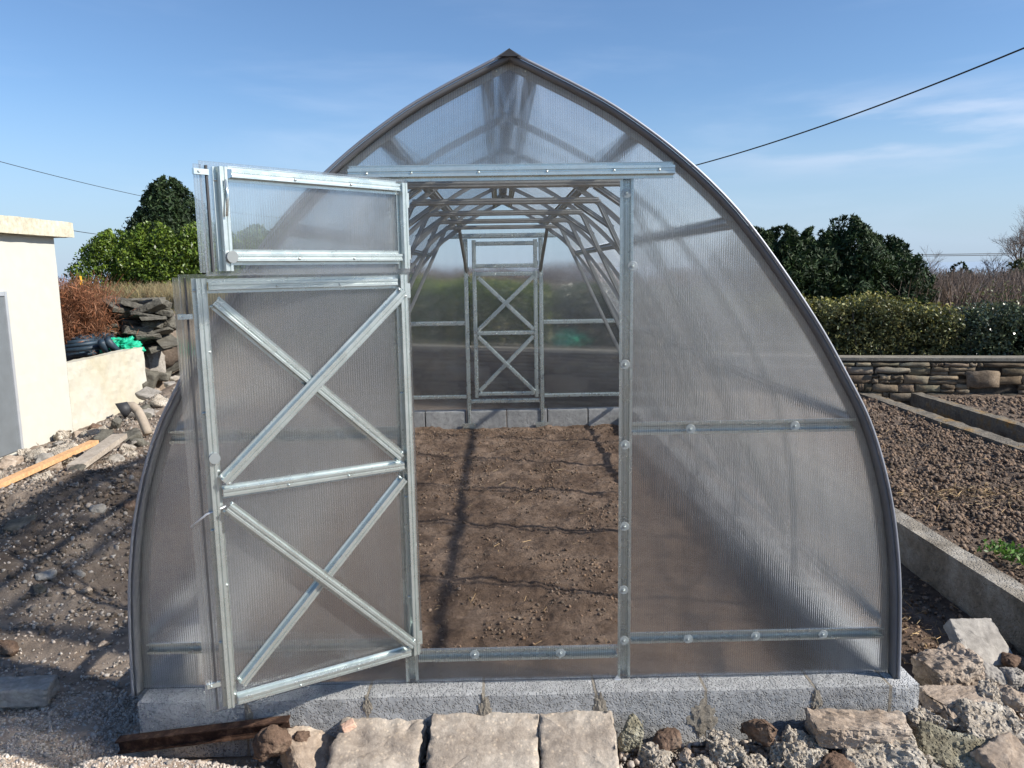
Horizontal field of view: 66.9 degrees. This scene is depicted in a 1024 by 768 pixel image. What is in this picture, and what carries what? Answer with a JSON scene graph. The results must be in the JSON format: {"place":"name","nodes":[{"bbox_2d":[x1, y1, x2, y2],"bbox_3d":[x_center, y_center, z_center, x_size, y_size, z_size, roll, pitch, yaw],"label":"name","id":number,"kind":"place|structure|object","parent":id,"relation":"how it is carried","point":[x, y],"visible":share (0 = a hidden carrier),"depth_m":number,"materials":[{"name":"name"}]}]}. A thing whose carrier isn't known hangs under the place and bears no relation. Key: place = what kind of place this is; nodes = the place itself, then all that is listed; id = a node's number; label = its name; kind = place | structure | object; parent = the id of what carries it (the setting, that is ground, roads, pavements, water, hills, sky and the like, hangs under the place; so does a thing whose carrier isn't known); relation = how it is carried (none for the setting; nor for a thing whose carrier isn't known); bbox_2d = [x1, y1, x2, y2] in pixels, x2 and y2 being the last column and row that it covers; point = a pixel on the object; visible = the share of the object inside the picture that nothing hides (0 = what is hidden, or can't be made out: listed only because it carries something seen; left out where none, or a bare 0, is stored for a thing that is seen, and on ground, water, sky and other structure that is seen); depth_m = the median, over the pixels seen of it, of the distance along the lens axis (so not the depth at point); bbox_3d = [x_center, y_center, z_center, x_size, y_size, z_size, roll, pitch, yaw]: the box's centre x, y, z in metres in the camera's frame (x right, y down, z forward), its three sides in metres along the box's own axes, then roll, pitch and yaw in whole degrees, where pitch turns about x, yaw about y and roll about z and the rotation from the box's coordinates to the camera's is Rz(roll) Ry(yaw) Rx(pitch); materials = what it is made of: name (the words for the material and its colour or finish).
{"place":"outdoors","nodes":[
{"label":"outdoors","id":0,"kind":"place"},
{"bbox_2d":[0,390,172,574],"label":"gravel","id":1,"kind":"structure","parent":0,"point":[10,469],"depth_m":6.82,"materials":[{"name":"gravel"}]},
{"bbox_2d":[89,280,174,313],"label":"dry grass","id":2,"kind":"structure","parent":0,"point":[151,291],"depth_m":15.23,"materials":[{"name":"plant"}]},
{"bbox_2d":[0,284,1000,767],"bbox_3d":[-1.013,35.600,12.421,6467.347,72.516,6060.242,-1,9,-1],"label":"ground","id":3,"kind":"structure","parent":0,"point":[50,650],"depth_m":4.27,"materials":[{"name":"soil"}]},
{"bbox_2d":[0,639,18,655],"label":"stone","id":4,"kind":"object","parent":3,"relation":"on","point":[9,647],"visible":1,"depth_m":3.79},
{"bbox_2d":[2,514,36,532],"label":"stone","id":5,"kind":"object","parent":3,"relation":"on","point":[14,524],"visible":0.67,"depth_m":5.03,"materials":[{"name":"stone"}]},
{"bbox_2d":[0,674,59,707],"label":"stone","id":6,"kind":"object","parent":3,"relation":"on","point":[30,691],"visible":1,"depth_m":3.29,"materials":[{"name":"stone"}]},
{"bbox_2d":[0,215,73,458],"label":"shed","id":7,"kind":"structure","parent":3,"relation":"on","point":[35,407],"depth_m":8.99,"materials":[{"name":"concrete"}]},
{"bbox_2d":[0,296,19,456],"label":"door","id":8,"kind":"structure","parent":7,"relation":"in","point":[9,433],"depth_m":8.50,"materials":[{"name":"paint"}]},
{"bbox_2d":[35,569,56,580],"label":"stone","id":9,"kind":"object","parent":3,"relation":"on","point":[49,574],"visible":1,"depth_m":4.46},
{"bbox_2d":[0,440,98,487],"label":"plank","id":10,"kind":"object","parent":3,"relation":"on","point":[32,469],"visible":0.89,"depth_m":6.98,"materials":[{"name":"wood"}]},
{"bbox_2d":[0,448,148,636],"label":"spoil lumps","id":11,"kind":"object","parent":3,"relation":"on","point":[61,550],"visible":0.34,"depth_m":4.92,"materials":[{"name":"soil"}]},
{"bbox_2d":[65,337,120,358],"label":"plastic pipes","id":12,"kind":"object","parent":3,"relation":"on","point":[77,347],"visible":0.8,"depth_m":11.30,"materials":[{"name":"plastic"}]},
{"bbox_2d":[66,433,126,469],"bbox_3d":[-3.917,0.633,7.348,0.140,0.120,0.996,-2,9,-5],"label":"plank","id":13,"kind":"object","parent":3,"relation":"on","point":[89,457],"visible":0.79,"depth_m":7.30,"materials":[{"name":"wood"}]},
{"bbox_2d":[58,270,144,356],"bbox_3d":[-6.599,-1.076,11.836,2.018,1.339,1.903,-5,9,-25],"label":"dead shrub","id":14,"kind":"object","parent":3,"relation":"on","point":[83,313],"visible":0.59,"depth_m":11.71,"materials":[{"name":"plant"}]},
{"bbox_2d":[93,429,112,441],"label":"stone","id":15,"kind":"object","parent":3,"relation":"on","point":[102,435],"visible":0.56,"depth_m":8.33,"materials":[{"name":"stone"}]},
{"bbox_2d":[67,347,146,431],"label":"wall","id":16,"kind":"structure","parent":3,"relation":"on","point":[100,385],"depth_m":10.63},
{"bbox_2d":[58,228,156,300],"bbox_3d":[-8.541,-2.445,16.796,2.308,1.848,2.074,4,10,29],"label":"laurel bush","id":17,"kind":"object","parent":3,"relation":"on","point":[100,247],"visible":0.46,"depth_m":16.30,"materials":[{"name":"green plant"}]},
{"bbox_2d":[0,690,239,767],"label":"gravel","id":18,"kind":"structure","parent":3,"relation":"on","point":[38,745],"depth_m":3.15,"materials":[{"name":"gravel"}]},
{"bbox_2d":[99,336,145,353],"bbox_3d":[-5.933,-0.577,11.729,0.583,0.289,0.585,2,9,16],"label":"netting","id":19,"kind":"object","parent":3,"relation":"on","point":[126,343],"visible":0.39,"depth_m":11.63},
{"bbox_2d":[122,428,142,441],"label":"stone","id":20,"kind":"object","parent":3,"relation":"on","point":[134,433],"visible":0.49,"depth_m":8.34,"materials":[{"name":"stone"}]},
{"bbox_2d":[115,402,152,435],"bbox_3d":[-4.191,0.388,8.594,0.414,0.376,0.197,-1,9,-1],"label":"clay pipe","id":21,"kind":"object","parent":3,"relation":"on","point":[126,409],"visible":1,"depth_m":8.56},
{"bbox_2d":[0,501,282,767],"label":"gravel","id":22,"kind":"structure","parent":3,"relation":"on","point":[93,735],"depth_m":3.49,"materials":[{"name":"gravel"}]},
{"bbox_2d":[91,220,205,298],"bbox_3d":[-7.591,-2.502,16.634,2.602,1.981,2.191,-1,9,-1],"label":"laurel bush","id":23,"kind":"object","parent":3,"relation":"on","point":[151,245],"visible":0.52,"depth_m":16.12,"materials":[{"name":"green plant"}]},
{"bbox_2d":[135,386,161,400],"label":"stone","id":24,"kind":"object","parent":3,"relation":"on","point":[146,392],"visible":0.52,"depth_m":10.53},
{"bbox_2d":[145,369,159,388],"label":"stone","id":25,"kind":"object","parent":3,"relation":"on","point":[152,377],"visible":0.32,"depth_m":12.15,"materials":[{"name":"stone"}]},
{"bbox_2d":[141,340,165,372],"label":"stone","id":26,"kind":"object","parent":3,"relation":"on","point":[157,361],"visible":0.27,"depth_m":12.50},
{"bbox_2d":[142,342,171,353],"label":"slate stone","id":27,"kind":"object","parent":3,"relation":"on","point":[152,348],"visible":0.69,"depth_m":12.11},
{"bbox_2d":[154,333,177,348],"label":"slate stone","id":28,"kind":"object","parent":27,"relation":"on","point":[166,341],"visible":0.58,"depth_m":12.22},
{"bbox_2d":[148,327,173,335],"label":"slate stone","id":29,"kind":"object","parent":28,"relation":"on","point":[165,331],"visible":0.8,"depth_m":12.08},
{"bbox_2d":[121,325,153,334],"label":"slate stone","id":30,"kind":"object","parent":29,"relation":"on","point":[135,329],"visible":0.8,"depth_m":11.96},
{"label":"slate stone","id":31,"kind":"object","parent":27,"relation":"on","visible":0},
{"bbox_2d":[115,318,142,326],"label":"slate stone","id":32,"kind":"object","parent":31,"relation":"on","point":[129,322],"visible":0.26,"depth_m":12.18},
{"bbox_2d":[106,295,130,317],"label":"slate stone","id":33,"kind":"object","parent":32,"relation":"on","point":[121,315],"visible":0.09,"depth_m":12.10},
{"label":"slate stone","id":34,"kind":"object","parent":33,"relation":"on","visible":0},
{"bbox_2d":[103,300,131,312],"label":"slate stone","id":35,"kind":"object","parent":34,"relation":"on","point":[123,309],"visible":0.66,"depth_m":11.97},
{"bbox_2d":[149,394,168,407],"bbox_3d":[-4.451,0.253,9.843,0.317,0.197,0.245,8,21,-7],"label":"concrete lump","id":36,"kind":"object","parent":3,"relation":"on","point":[158,400],"visible":0.65,"depth_m":9.78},
{"bbox_2d":[120,174,213,271],"bbox_3d":[-10.041,-4.231,22.801,3.180,3.809,3.148,4,10,29],"label":"conifer tree","id":37,"kind":"object","parent":3,"relation":"on","point":[173,209],"visible":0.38,"depth_m":22.20,"materials":[{"name":"green plant"}]},
{"bbox_2d":[162,314,178,367],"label":"earth bank","id":38,"kind":"structure","parent":3,"relation":"on","point":[171,357],"depth_m":12.79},
{"bbox_2d":[143,220,249,287],"bbox_3d":[-6.492,-2.500,16.559,2.706,1.966,2.254,-1,9,-1],"label":"laurel bush","id":39,"kind":"object","parent":3,"relation":"on","point":[194,241],"visible":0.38,"depth_m":16.09,"materials":[{"name":"green plant"}]},
{"bbox_2d":[115,715,291,754],"bbox_3d":[-1.183,1.349,2.979,0.666,0.124,0.044,-1,9,-1],"label":"wooden plank","id":40,"kind":"object","parent":3,"relation":"on","point":[190,736],"visible":1,"depth_m":2.98,"materials":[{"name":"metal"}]},
{"bbox_2d":[211,223,273,273],"bbox_3d":[-5.382,-2.507,16.727,2.453,1.895,2.376,-1,9,-1],"label":"laurel bush","id":41,"kind":"object","parent":3,"relation":"on","point":[252,238],"visible":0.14,"depth_m":16.20,"materials":[{"name":"green plant"}]},
{"bbox_2d":[252,724,291,762],"bbox_3d":[-0.900,1.355,2.912,0.144,0.170,0.110,1,17,-21],"label":"stone","id":42,"kind":"object","parent":3,"relation":"on","point":[272,740],"visible":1,"depth_m":2.87,"materials":[{"name":"stone"}]},
{"bbox_2d":[280,726,335,767],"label":"stone","id":43,"kind":"object","parent":3,"relation":"on","point":[313,751],"visible":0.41,"depth_m":2.94,"materials":[{"name":"beige stone"}]},
{"bbox_2d":[293,730,309,741],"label":"stone","id":44,"kind":"object","parent":43,"relation":"on","point":[302,736],"visible":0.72,"depth_m":2.95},
{"bbox_2d":[326,717,427,767],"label":"stone","id":45,"kind":"object","parent":3,"relation":"on","point":[380,743],"visible":0.83,"depth_m":2.93,"materials":[{"name":"stone"}]},
{"bbox_2d":[426,712,539,767],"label":"stone","id":46,"kind":"object","parent":3,"relation":"on","point":[489,740],"visible":0.92,"depth_m":2.92,"materials":[{"name":"stone"}]},
{"bbox_2d":[138,408,919,758],"bbox_3d":[-0.007,0.861,6.101,3.124,0.251,6.226,-1,9,-1],"label":"block footing","id":47,"kind":"object","parent":3,"relation":"on","point":[692,708],"visible":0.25,"depth_m":3.04,"materials":[{"name":"grey concrete"}]},
{"bbox_2d":[128,48,901,712],"bbox_3d":[-0.036,-0.297,5.641,3.033,2.595,6.677,-1,9,-1],"label":"greenhouse","id":48,"kind":"object","parent":47,"relation":"on","point":[322,358],"visible":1,"depth_m":2.92,"materials":[{"name":"metal"}]},
{"bbox_2d":[172,271,422,712],"bbox_3d":[-0.703,0.364,2.729,0.812,1.498,0.069,-6,10,-29],"label":"door","id":49,"kind":"structure","parent":48,"relation":"in","point":[297,395],"depth_m":2.72,"materials":[{"name":"metal"}]},
{"bbox_2d":[469,269,539,398],"bbox_3d":[-0.083,-0.562,8.876,0.787,1.479,0.062,-1,9,-1],"label":"back door","id":50,"kind":"structure","parent":48,"relation":"in","point":[504,304],"depth_m":8.89,"materials":[{"name":"metal"}]},
{"bbox_2d":[538,259,619,288],"bbox_3d":[3.241,-4.743,36.579,7.879,2.343,5.339,-1,9,-1],"label":"tree","id":51,"kind":"object","parent":3,"relation":"on","point":[600,277],"visible":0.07,"depth_m":35.94,"materials":[{"name":"green plant"}]},
{"bbox_2d":[638,742,673,767],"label":"concrete lump","id":52,"kind":"object","parent":3,"relation":"on","point":[651,754],"visible":0.97,"depth_m":2.91,"materials":[{"name":"concrete"}]},
{"bbox_2d":[420,684,1023,767],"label":"rubble grit","id":53,"kind":"object","parent":3,"relation":"on","point":[748,745],"visible":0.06,"depth_m":2.97,"materials":[{"name":"stone"}]},
{"bbox_2d":[538,710,619,767],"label":"stone","id":54,"kind":"object","parent":53,"relation":"on","point":[577,739],"visible":0.99,"depth_m":2.91,"materials":[{"name":"stone"}]},
{"bbox_2d":[617,713,643,752],"bbox_3d":[0.455,1.342,2.968,0.100,0.144,0.091,11,-3,-17],"label":"stone","id":55,"kind":"object","parent":53,"relation":"on","point":[631,736],"visible":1,"depth_m":2.94,"materials":[{"name":"stone"}]},
{"bbox_2d":[652,727,681,752],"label":"stone","id":56,"kind":"object","parent":53,"relation":"on","point":[668,738],"visible":0.93,"depth_m":2.94,"materials":[{"name":"stone"}]},
{"bbox_2d":[682,753,716,767],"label":"concrete lump","id":57,"kind":"object","parent":53,"relation":"on","point":[701,761],"visible":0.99,"depth_m":2.87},
{"bbox_2d":[736,718,777,746],"bbox_3d":[0.940,1.315,2.957,0.132,0.167,0.115,7,12,43],"label":"stone","id":58,"kind":"object","parent":53,"relation":"on","point":[763,732],"visible":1,"depth_m":2.93,"materials":[{"name":"stone"}]},
{"bbox_2d":[767,724,827,767],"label":"concrete lump","id":59,"kind":"object","parent":53,"relation":"on","point":[790,747],"visible":0.94,"depth_m":2.89,"materials":[{"name":"concrete"}]},
{"bbox_2d":[906,705,960,734],"bbox_3d":[1.648,1.338,3.052,0.193,0.123,0.141,11,23,22],"label":"concrete lump","id":60,"kind":"object","parent":53,"relation":"on","point":[915,716],"visible":0.52,"depth_m":3.02,"materials":[{"name":"concrete"}]},
{"bbox_2d":[983,661,1007,684],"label":"stone","id":61,"kind":"object","parent":53,"relation":"on","point":[992,671],"visible":0.34,"depth_m":3.30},
{"bbox_2d":[970,732,1023,767],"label":"stone","id":62,"kind":"object","parent":53,"relation":"on","point":[1005,750],"visible":0.82,"depth_m":2.84,"materials":[{"name":"beige stone"}]},
{"bbox_2d":[999,667,1023,690],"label":"stone","id":63,"kind":"object","parent":53,"relation":"on","point":[1014,676],"visible":0.81,"depth_m":3.28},
{"bbox_2d":[700,728,746,767],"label":"concrete lump","id":64,"kind":"object","parent":3,"relation":"on","point":[726,748],"visible":0.92,"depth_m":2.91,"materials":[{"name":"concrete"}]},
{"bbox_2d":[470,345,1023,405],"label":"stone wall","id":65,"kind":"structure","parent":3,"relation":"on","point":[900,378],"depth_m":9.74,"materials":[{"name":"stone"}]},
{"bbox_2d":[741,753,767,767],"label":"concrete lump","id":66,"kind":"object","parent":3,"relation":"on","point":[758,760],"visible":1,"depth_m":2.88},
{"bbox_2d":[750,226,793,288],"bbox_3d":[4.610,-2.015,15.259,2.500,2.212,2.491,-1,9,-1],"label":"conifer tree","id":67,"kind":"object","parent":3,"relation":"on","point":[767,236],"visible":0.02,"depth_m":14.84,"materials":[{"name":"green plant"}]},
{"bbox_2d":[768,223,834,306],"bbox_3d":[5.279,-2.031,15.227,2.239,2.233,2.313,6,11,38],"label":"conifer tree","id":68,"kind":"object","parent":3,"relation":"on","point":[790,242],"visible":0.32,"depth_m":14.65,"materials":[{"name":"green plant"}]},
{"bbox_2d":[784,225,862,331],"bbox_3d":[5.907,-2.026,15.241,1.906,2.198,2.048,-1,9,-1],"label":"conifer tree","id":69,"kind":"object","parent":3,"relation":"on","point":[814,245],"visible":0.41,"depth_m":14.70,"materials":[{"name":"green plant"}]},
{"bbox_2d":[820,751,855,767],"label":"stone","id":70,"kind":"object","parent":3,"relation":"on","point":[833,759],"visible":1,"depth_m":2.83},
{"bbox_2d":[799,212,904,327],"bbox_3d":[6.660,-2.132,15.148,2.475,2.414,2.447,-1,9,-1],"label":"conifer tree","id":71,"kind":"object","parent":3,"relation":"on","point":[860,233],"visible":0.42,"depth_m":14.69,"materials":[{"name":"green plant"}]},
{"bbox_2d":[837,733,926,767],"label":"concrete lump","id":72,"kind":"object","parent":3,"relation":"on","point":[906,753],"visible":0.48,"depth_m":2.84,"materials":[{"name":"concrete"}]},
{"bbox_2d":[804,708,911,748],"bbox_3d":[1.318,1.314,2.955,0.375,0.109,0.164,1,9,3],"label":"stone","id":73,"kind":"object","parent":72,"relation":"on","point":[838,729],"visible":0.94,"depth_m":2.90,"materials":[{"name":"beige stone"}]},
{"bbox_2d":[799,290,964,354],"bbox_3d":[4.503,-0.817,10.706,2.968,0.974,1.069,1,9,13],"label":"hedge","id":74,"kind":"object","parent":3,"relation":"on","point":[899,324],"visible":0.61,"depth_m":10.28,"materials":[{"name":"green plant"}]},
{"bbox_2d":[846,233,940,328],"bbox_3d":[7.345,-1.953,15.239,2.135,2.011,2.244,-1,9,-1],"label":"conifer tree","id":75,"kind":"object","parent":3,"relation":"on","point":[910,267],"visible":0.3,"depth_m":14.74,"materials":[{"name":"green plant"}]},
{"bbox_2d":[860,393,1023,452],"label":"garden kerb","id":76,"kind":"structure","parent":3,"relation":"on","point":[973,432],"depth_m":7.89,"materials":[{"name":"concrete"}]},
{"bbox_2d":[877,423,1023,568],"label":"straw","id":77,"kind":"object","parent":3,"relation":"on","point":[984,491],"visible":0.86,"depth_m":5.56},
{"bbox_2d":[914,720,987,767],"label":"stone","id":78,"kind":"object","parent":3,"relation":"on","point":[944,748],"visible":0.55,"depth_m":2.91,"materials":[{"name":"stone"}]},
{"bbox_2d":[879,267,1023,319],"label":"bramble thicket","id":79,"kind":"object","parent":3,"relation":"on","point":[950,285],"visible":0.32,"depth_m":15.08,"materials":[{"name":"plant"}]},
{"bbox_2d":[890,506,1023,654],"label":"garden kerb","id":80,"kind":"structure","parent":3,"relation":"on","point":[963,580],"depth_m":4.23,"materials":[{"name":"concrete"}]},
{"bbox_2d":[897,563,1023,718],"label":"soil","id":81,"kind":"structure","parent":3,"relation":"on","point":[907,573],"depth_m":4.15,"materials":[{"name":"soil"}]},
{"bbox_2d":[901,572,970,663],"bbox_3d":[1.955,1.048,5.246,1.166,0.063,4.577,-1,9,-1],"label":"straw","id":82,"kind":"object","parent":81,"relation":"on","point":[917,625],"visible":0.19,"depth_m":3.95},
{"bbox_2d":[924,693,959,731],"bbox_3d":[1.722,1.322,3.085,0.108,0.129,0.146,-3,9,-16],"label":"stone","id":83,"kind":"object","parent":81,"relation":"on","point":[947,713],"visible":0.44,"depth_m":3.03,"materials":[{"name":"beige stone"}]},
{"bbox_2d":[919,685,991,712],"bbox_3d":[1.787,1.272,3.127,0.273,0.053,0.143,2,15,5],"label":"stone","id":84,"kind":"object","parent":83,"relation":"on","point":[948,696],"visible":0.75,"depth_m":3.12,"materials":[{"name":"beige stone"}]},
{"bbox_2d":[911,641,984,685],"bbox_3d":[1.880,1.236,3.350,0.248,0.177,0.220,-13,11,-11],"label":"stone","id":85,"kind":"object","parent":81,"relation":"on","point":[951,663],"visible":0.81,"depth_m":3.28,"materials":[{"name":"beige stone"}]},
{"bbox_2d":[977,678,1005,705],"bbox_3d":[1.951,1.276,3.154,0.197,0.112,0.124,-7,11,-37],"label":"concrete lump","id":86,"kind":"object","parent":81,"relation":"on","point":[988,688],"visible":0.52,"depth_m":3.13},
{"bbox_2d":[998,685,1023,712],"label":"stone","id":87,"kind":"object","parent":86,"relation":"on","point":[1012,698],"visible":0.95,"depth_m":3.10,"materials":[{"name":"beige stone"}]},
{"bbox_2d":[1001,652,1023,670],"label":"stone","id":88,"kind":"object","parent":81,"relation":"on","point":[1011,660],"visible":0.81,"depth_m":3.45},
{"bbox_2d":[943,618,1011,668],"bbox_3d":[2.140,1.191,3.549,0.271,0.054,0.240,5,47,-14],"label":"stone","id":89,"kind":"object","parent":88,"relation":"on","point":[984,639],"visible":0.71,"depth_m":3.55,"materials":[{"name":"stone"}]},
{"bbox_2d":[1007,717,1023,733],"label":"concrete lump","id":90,"kind":"object","parent":81,"relation":"on","point":[1014,723],"visible":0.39,"depth_m":2.97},
{"bbox_2d":[910,392,1023,442],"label":"garden kerb","id":91,"kind":"structure","parent":3,"relation":"on","point":[1004,426],"depth_m":8.42,"materials":[{"name":"concrete"}]},
{"bbox_2d":[941,280,1023,355],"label":"hedge","id":92,"kind":"object","parent":3,"relation":"on","point":[982,331],"visible":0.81,"depth_m":10.06,"materials":[{"name":"green plant"}]},
{"bbox_2d":[953,698,1023,745],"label":"concrete lump","id":93,"kind":"object","parent":3,"relation":"on","point":[985,720],"visible":0.36,"depth_m":3.00,"materials":[{"name":"concrete"}]},
{"bbox_2d":[974,252,1023,280],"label":"bare shrub","id":94,"kind":"object","parent":3,"relation":"on","point":[995,260],"visible":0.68,"depth_m":20.34,"materials":[{"name":"brown plant"}]},
{"bbox_2d":[990,204,1023,265],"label":"bare tree","id":95,"kind":"object","parent":3,"relation":"on","point":[1016,243],"visible":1,"depth_m":20.51,"materials":[{"name":"brown plant"}]},
{"bbox_2d":[995,257,1023,279],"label":"ivy tree","id":96,"kind":"object","parent":3,"relation":"on","point":[1013,265],"visible":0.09,"depth_m":19.99,"materials":[{"name":"green plant"}]},
{"bbox_2d":[0,0,1023,279],"label":"sky","id":97,"kind":"structure","parent":0,"point":[119,95],"materials":[{"name":"blue"}]},
{"bbox_2d":[415,424,618,648],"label":"soil","id":98,"kind":"structure","parent":0,"point":[490,580],"depth_m":5.32,"materials":[{"name":"soil"}]},
{"bbox_2d":[58,261,1016,284],"bbox_3d":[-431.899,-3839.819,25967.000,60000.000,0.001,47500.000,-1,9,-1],"label":"sea","id":99,"kind":"structure","parent":0,"point":[970,265],"depth_m":6578.55,"materials":[{"name":"liquid"}]},
{"bbox_2d":[600,281,619,313],"bbox_3d":[1.885,-1.026,11.851,3.215,1.126,1.028,3,9,23],"label":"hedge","id":100,"kind":"object","parent":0,"point":[612,296],"visible":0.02,"depth_m":11.61,"materials":[{"name":"plant"}]},
{"bbox_2d":[590,47,1023,187],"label":"overhead cable","id":101,"kind":"object","parent":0,"point":[871,107],"visible":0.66,"depth_m":22.43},
{"bbox_2d":[856,396,1023,584],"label":"soil","id":102,"kind":"structure","parent":0,"point":[982,554],"depth_m":5.84,"materials":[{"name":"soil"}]},
{"bbox_2d":[977,539,1023,555],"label":"weed","id":103,"kind":"object","parent":102,"relation":"on","point":[994,545],"visible":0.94,"depth_m":4.38,"materials":[{"name":"green plant"}]},
{"bbox_2d":[984,538,1023,565],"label":"weed","id":104,"kind":"object","parent":102,"relation":"on","point":[1009,557],"visible":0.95,"depth_m":4.28,"materials":[{"name":"green plant"}]},
{"bbox_2d":[931,393,1023,422],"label":"soil","id":105,"kind":"structure","parent":0,"point":[1004,413],"depth_m":9.01,"materials":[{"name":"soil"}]},
{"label":"slate stone","id":106,"kind":"object","parent":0,"visible":0},
{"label":"slate stone","id":107,"kind":"object","parent":106,"relation":"on","visible":0},
{"bbox_2d":[129,298,168,319],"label":"slate stone","id":108,"kind":"object","parent":107,"relation":"on","point":[153,306],"visible":0.74,"depth_m":11.96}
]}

